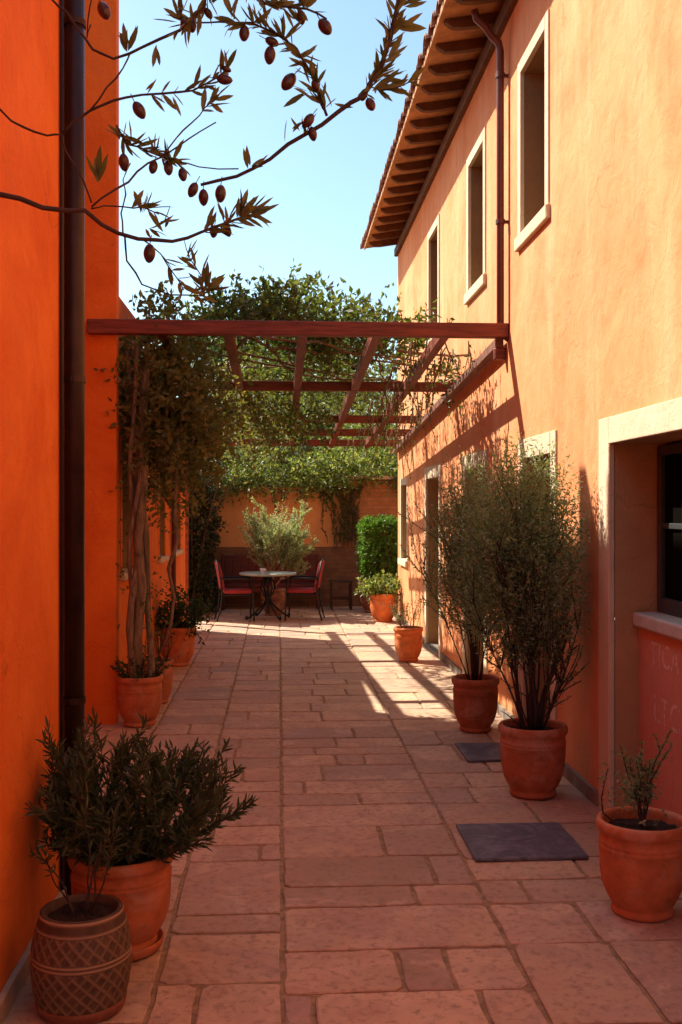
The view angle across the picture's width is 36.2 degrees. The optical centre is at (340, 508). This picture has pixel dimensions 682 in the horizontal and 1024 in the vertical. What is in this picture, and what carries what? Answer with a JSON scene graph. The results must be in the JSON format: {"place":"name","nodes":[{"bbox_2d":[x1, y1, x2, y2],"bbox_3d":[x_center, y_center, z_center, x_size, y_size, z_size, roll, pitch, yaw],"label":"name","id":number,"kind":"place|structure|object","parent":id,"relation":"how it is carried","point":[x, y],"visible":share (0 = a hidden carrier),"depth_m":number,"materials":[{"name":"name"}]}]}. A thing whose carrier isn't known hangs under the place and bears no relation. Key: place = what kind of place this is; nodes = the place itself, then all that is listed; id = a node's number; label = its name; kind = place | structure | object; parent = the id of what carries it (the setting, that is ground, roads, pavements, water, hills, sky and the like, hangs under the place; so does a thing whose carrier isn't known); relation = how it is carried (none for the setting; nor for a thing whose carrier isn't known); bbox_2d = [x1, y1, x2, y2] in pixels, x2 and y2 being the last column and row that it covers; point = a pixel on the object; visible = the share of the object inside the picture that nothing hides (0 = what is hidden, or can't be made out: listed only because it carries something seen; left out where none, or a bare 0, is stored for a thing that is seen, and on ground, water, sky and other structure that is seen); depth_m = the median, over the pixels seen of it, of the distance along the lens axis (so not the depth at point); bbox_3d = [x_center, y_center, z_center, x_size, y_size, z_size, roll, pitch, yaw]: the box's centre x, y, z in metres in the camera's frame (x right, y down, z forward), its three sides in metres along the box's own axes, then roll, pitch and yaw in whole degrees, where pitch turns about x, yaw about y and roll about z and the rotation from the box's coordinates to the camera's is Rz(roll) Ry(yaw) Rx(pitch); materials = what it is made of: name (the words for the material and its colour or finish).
{"place":"outdoors","nodes":[
{"label":"outdoors","id":0,"kind":"place"},
{"bbox_2d":[119,0,436,486],"label":"sky","id":1,"kind":"structure","parent":0,"point":[325,189],"materials":[{"name":"blue"}]},
{"bbox_2d":[3,606,681,1023],"bbox_3d":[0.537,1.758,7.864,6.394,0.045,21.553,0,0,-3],"label":"stone paving","id":2,"kind":"structure","parent":0,"point":[351,888],"depth_m":4.98,"materials":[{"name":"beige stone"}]},
{"bbox_2d":[28,782,131,1023],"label":"potted shrub","id":3,"kind":"object","parent":2,"relation":"on","point":[80,956],"visible":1,"depth_m":3.53,"materials":[{"name":"brown ceramic"}]},
{"bbox_2d":[22,706,258,960],"bbox_3d":[-0.747,1.270,4.061,0.865,0.951,0.883,0,0,-3],"label":"potted shrub","id":4,"kind":"object","parent":2,"relation":"on","point":[138,881],"visible":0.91,"depth_m":4.01,"materials":[{"name":"green plant"}]},
{"bbox_2d":[110,651,173,727],"bbox_3d":[-1.617,1.450,8.421,0.508,0.592,0.536,0,0,-3],"label":"terracotta pot","id":5,"kind":"object","parent":2,"relation":"on","point":[141,696],"visible":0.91,"depth_m":8.29,"materials":[{"name":"ceramic"}]},
{"bbox_2d":[93,258,476,678],"bbox_3d":[-0.398,-0.444,12.006,6.079,3.750,7.776,0,0,38],"label":"climbing vine","id":6,"kind":"object","parent":5,"relation":"in","point":[161,415],"visible":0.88,"depth_m":9.25,"materials":[{"name":"green plant"}]},
{"bbox_2d":[119,297,184,714],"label":"stucco house","id":7,"kind":"structure","parent":2,"relation":"on","point":[163,549],"depth_m":11.20,"materials":[{"name":"orange paint"}]},
{"bbox_2d":[120,430,133,580],"bbox_3d":[-1.992,-0.025,9.349,0.245,1.290,0.920,0,0,-3],"label":"window","id":8,"kind":"structure","parent":7,"relation":"in","point":[124,510],"depth_m":9.73,"materials":[{"name":"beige paint"}]},
{"bbox_2d":[158,470,168,563],"bbox_3d":[-2.151,0.000,12.044,0.245,1.240,0.760,0,0,-3],"label":"window","id":9,"kind":"structure","parent":7,"relation":"in","point":[162,546],"depth_m":12.35,"materials":[{"name":"orange paint"}]},
{"bbox_2d":[176,487,182,555],"bbox_3d":[-2.255,0.000,13.791,0.245,1.240,1.060,0,0,-3],"label":"window","id":10,"kind":"structure","parent":7,"relation":"in","point":[179,551],"depth_m":14.24,"materials":[{"name":"orange paint"}]},
{"bbox_2d":[143,626,174,703],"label":"potted shrub","id":11,"kind":"object","parent":2,"relation":"on","point":[167,682],"visible":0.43,"depth_m":9.32,"materials":[{"name":"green plant"}]},
{"bbox_2d":[154,584,214,666],"bbox_3d":[-1.801,1.294,11.637,0.806,0.904,0.764,0,0,-31],"label":"potted shrub","id":12,"kind":"object","parent":2,"relation":"on","point":[183,634],"visible":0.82,"depth_m":11.49,"materials":[{"name":"green plant"}]},
{"bbox_2d":[0,0,426,303],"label":"olive tree","id":13,"kind":"object","parent":2,"relation":"on","point":[249,210],"visible":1,"depth_m":2.24,"materials":[{"name":"green plant"}]},
{"bbox_2d":[214,559,255,621],"bbox_3d":[-1.665,1.269,16.274,0.615,0.960,0.528,0,0,-11],"label":"garden chair","id":14,"kind":"object","parent":2,"relation":"on","point":[224,591],"visible":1,"depth_m":16.08,"materials":[{"name":"red fabric"}]},
{"bbox_2d":[239,571,296,620],"bbox_3d":[-1.147,1.370,16.361,0.910,0.723,0.910,0,0,-3],"label":"round table","id":15,"kind":"object","parent":2,"relation":"on","point":[267,579],"visible":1,"depth_m":16.32,"materials":[{"name":"stone"}]},
{"bbox_2d":[221,554,319,609],"bbox_3d":[-1.234,1.280,18.184,1.760,0.940,0.490,0,0,-3],"label":"wooden bench","id":16,"kind":"object","parent":2,"relation":"on","point":[233,565],"visible":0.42,"depth_m":18.34,"materials":[{"name":"brown wood"}]},
{"bbox_2d":[238,496,318,614],"bbox_3d":[-1.021,0.772,17.064,1.383,1.948,1.286,0,0,-3],"label":"potted olive","id":17,"kind":"object","parent":2,"relation":"on","point":[272,534],"visible":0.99,"depth_m":17.05,"materials":[{"name":"green plant"}]},
{"bbox_2d":[87,319,508,616],"bbox_3d":[-0.563,0.134,12.402,3.408,3.293,7.977,0,0,-3],"label":"pergola","id":18,"kind":"object","parent":2,"relation":"on","point":[440,334],"visible":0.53,"depth_m":8.74,"materials":[{"name":"brown wood"}]},
{"bbox_2d":[284,558,324,620],"bbox_3d":[-0.565,1.269,16.409,0.615,0.960,0.528,0,0,5],"label":"garden chair","id":19,"kind":"object","parent":2,"relation":"on","point":[290,591],"visible":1,"depth_m":16.20,"materials":[{"name":"red fabric"}]},
{"bbox_2d":[329,580,352,609],"bbox_3d":[-0.003,1.498,18.031,0.400,0.505,0.360,0,0,-3],"label":"wooden stool","id":20,"kind":"object","parent":2,"relation":"on","point":[349,598],"visible":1,"depth_m":17.88,"materials":[{"name":"brown wood"}]},
{"bbox_2d":[353,513,397,612],"bbox_3d":[0.637,0.914,17.559,0.902,1.664,0.922,0,0,-3],"label":"potted topiary","id":21,"kind":"object","parent":2,"relation":"on","point":[380,545],"visible":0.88,"depth_m":17.31,"materials":[{"name":"green plant"}]},
{"bbox_2d":[353,569,400,621],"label":"potted shrub","id":22,"kind":"object","parent":2,"relation":"on","point":[381,594],"visible":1,"depth_m":15.98,"materials":[{"name":"green plant"}]},
{"bbox_2d":[383,590,426,661],"bbox_3d":[0.734,1.350,12.004,0.511,0.792,0.490,0,0,-3],"label":"potted shrub","id":23,"kind":"object","parent":2,"relation":"on","point":[408,642],"visible":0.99,"depth_m":11.84,"materials":[{"name":"orange ceramic"}]},
{"bbox_2d":[395,445,510,732],"bbox_3d":[0.980,0.622,8.233,1.040,2.248,0.918,0,0,41],"label":"potted olive","id":24,"kind":"object","parent":2,"relation":"on","point":[475,697],"visible":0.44,"depth_m":8.11,"materials":[{"name":"plant"}]},
{"bbox_2d":[455,742,500,761],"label":"slate slab","id":25,"kind":"structure","parent":2,"relation":"on","point":[482,752],"depth_m":7.41,"materials":[{"name":"grey stone"}]},
{"bbox_2d":[442,428,593,799],"bbox_3d":[1.052,0.624,6.317,0.980,2.244,1.063,0,0,29],"label":"potted olive","id":26,"kind":"object","parent":2,"relation":"on","point":[519,555],"visible":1,"depth_m":6.23,"materials":[{"name":"plant"}]},
{"bbox_2d":[456,822,588,861],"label":"slate slab","id":27,"kind":"structure","parent":2,"relation":"on","point":[519,841],"depth_m":5.39,"materials":[{"name":"grey stone"}]},
{"bbox_2d":[588,728,681,921],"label":"potted shrub","id":28,"kind":"object","parent":2,"relation":"on","point":[640,854],"visible":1,"depth_m":4.40,"materials":[{"name":"orange ceramic"}]},
{"label":"ground","id":29,"kind":"structure","parent":0,"visible":0},
{"bbox_2d":[0,0,118,1023],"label":"stucco house","id":30,"kind":"structure","parent":29,"relation":"on","point":[59,522],"depth_m":4.40,"materials":[{"name":"orange paint"}]},
{"bbox_2d":[153,307,256,458],"bbox_3d":[-4.754,-1.333,22.144,6.055,6.194,5.933,0,0,28],"label":"garden tree","id":31,"kind":"object","parent":29,"relation":"on","point":[221,360],"depth_m":22.69,"materials":[{"name":"green plant"}]},
{"bbox_2d":[207,406,319,486],"bbox_3d":[-2.033,-0.219,20.734,3.305,3.960,3.864,0,0,32],"label":"garden tree","id":32,"kind":"object","parent":29,"relation":"on","point":[295,451],"visible":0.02,"depth_m":20.21,"materials":[{"name":"green plant"}]},
{"bbox_2d":[189,476,397,606],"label":"garden wall","id":33,"kind":"structure","parent":29,"relation":"on","point":[339,563],"depth_m":18.58,"materials":[{"name":"paint"}]},
{"bbox_2d":[189,455,237,612],"bbox_3d":[-2.365,0.481,17.524,1.284,3.176,1.559,0,0,-3],"label":"ivy","id":34,"kind":"object","parent":33,"relation":"attached to","point":[199,561],"visible":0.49,"depth_m":17.24,"materials":[{"name":"green plant"}]},
{"bbox_2d":[200,436,397,514],"bbox_3d":[-0.917,-0.458,18.521,6.759,1.901,1.302,0,0,-3],"label":"ivy","id":35,"kind":"object","parent":33,"relation":"attached to","point":[304,478],"visible":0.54,"depth_m":18.44,"materials":[{"name":"green plant"}]},
{"bbox_2d":[320,485,363,549],"bbox_3d":[0.000,0.165,18.551,0.819,1.172,0.153,0,0,-3],"label":"ivy","id":36,"kind":"object","parent":33,"relation":"attached to","point":[347,521],"visible":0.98,"depth_m":18.56,"materials":[{"name":"green plant"}]},
{"bbox_2d":[198,294,395,474],"bbox_3d":[-1.186,-1.550,24.315,5.146,6.622,5.066,0,0,-20],"label":"garden tree","id":37,"kind":"object","parent":29,"relation":"on","point":[218,359],"visible":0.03,"depth_m":23.29,"materials":[{"name":"green plant"}]},
{"bbox_2d":[300,402,397,487],"bbox_3d":[0.860,-0.180,20.653,4.245,3.868,4.105,0,0,-3],"label":"garden tree","id":38,"kind":"object","parent":29,"relation":"on","point":[355,438],"visible":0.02,"depth_m":20.28,"materials":[{"name":"green plant"}]},
{"bbox_2d":[322,359,397,467],"bbox_3d":[2.160,-1.308,23.675,5.602,6.169,5.557,0,0,-3],"label":"garden tree","id":39,"kind":"object","parent":29,"relation":"on","point":[385,374],"visible":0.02,"depth_m":22.97,"materials":[{"name":"green plant"}]},
{"bbox_2d":[360,0,681,815],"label":"stucco house","id":40,"kind":"structure","parent":29,"relation":"on","point":[530,188],"depth_m":6.66,"materials":[{"name":"paint"}]},
{"bbox_2d":[398,477,407,566],"bbox_3d":[1.028,0.205,15.663,0.250,1.310,0.970,0,0,-3],"label":"window","id":41,"kind":"structure","parent":40,"relation":"in","point":[403,561],"depth_m":16.04,"materials":[{"name":"beige stone"}]},
{"bbox_2d":[425,214,439,345],"bbox_3d":[1.231,-2.740,12.690,0.276,1.420,0.990,0,0,-3],"label":"window","id":42,"kind":"structure","parent":40,"relation":"in","point":[433,241],"depth_m":13.06,"materials":[{"name":"beige stone"}]},
{"bbox_2d":[424,463,440,657],"bbox_3d":[1.250,0.625,12.761,0.310,2.290,1.330,0,0,-3],"label":"door","id":43,"kind":"structure","parent":40,"relation":"in","point":[434,645],"depth_m":13.28,"materials":[{"name":"beige stone"}]},
{"bbox_2d":[462,449,487,673],"bbox_3d":[1.411,0.620,10.026,0.310,2.300,1.250,0,0,-3],"label":"door","id":44,"kind":"structure","parent":40,"relation":"in","point":[485,671],"depth_m":10.50,"materials":[{"name":"beige stone"}]},
{"bbox_2d":[464,126,486,304],"bbox_3d":[1.393,-2.750,9.944,0.276,1.440,0.990,0,0,-3],"label":"window","id":45,"kind":"structure","parent":40,"relation":"in","point":[476,275],"depth_m":10.31,"materials":[{"name":"beige stone"}]},
{"bbox_2d":[514,9,550,251],"bbox_3d":[1.525,-2.740,7.713,0.276,1.460,0.980,0,0,-3],"label":"window","id":46,"kind":"structure","parent":40,"relation":"in","point":[537,74],"depth_m":8.08,"materials":[{"name":"beige stone"}]},
{"bbox_2d":[519,430,556,719],"bbox_3d":[1.555,0.620,7.600,0.310,2.300,1.090,0,0,-3],"label":"door","id":47,"kind":"structure","parent":40,"relation":"in","point":[547,438],"depth_m":7.93,"materials":[{"name":"beige stone"}]},
{"bbox_2d":[599,397,681,815],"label":"window","id":48,"kind":"structure","parent":40,"relation":"in","point":[640,480],"depth_m":5.90,"materials":[{"name":"beige stone"}]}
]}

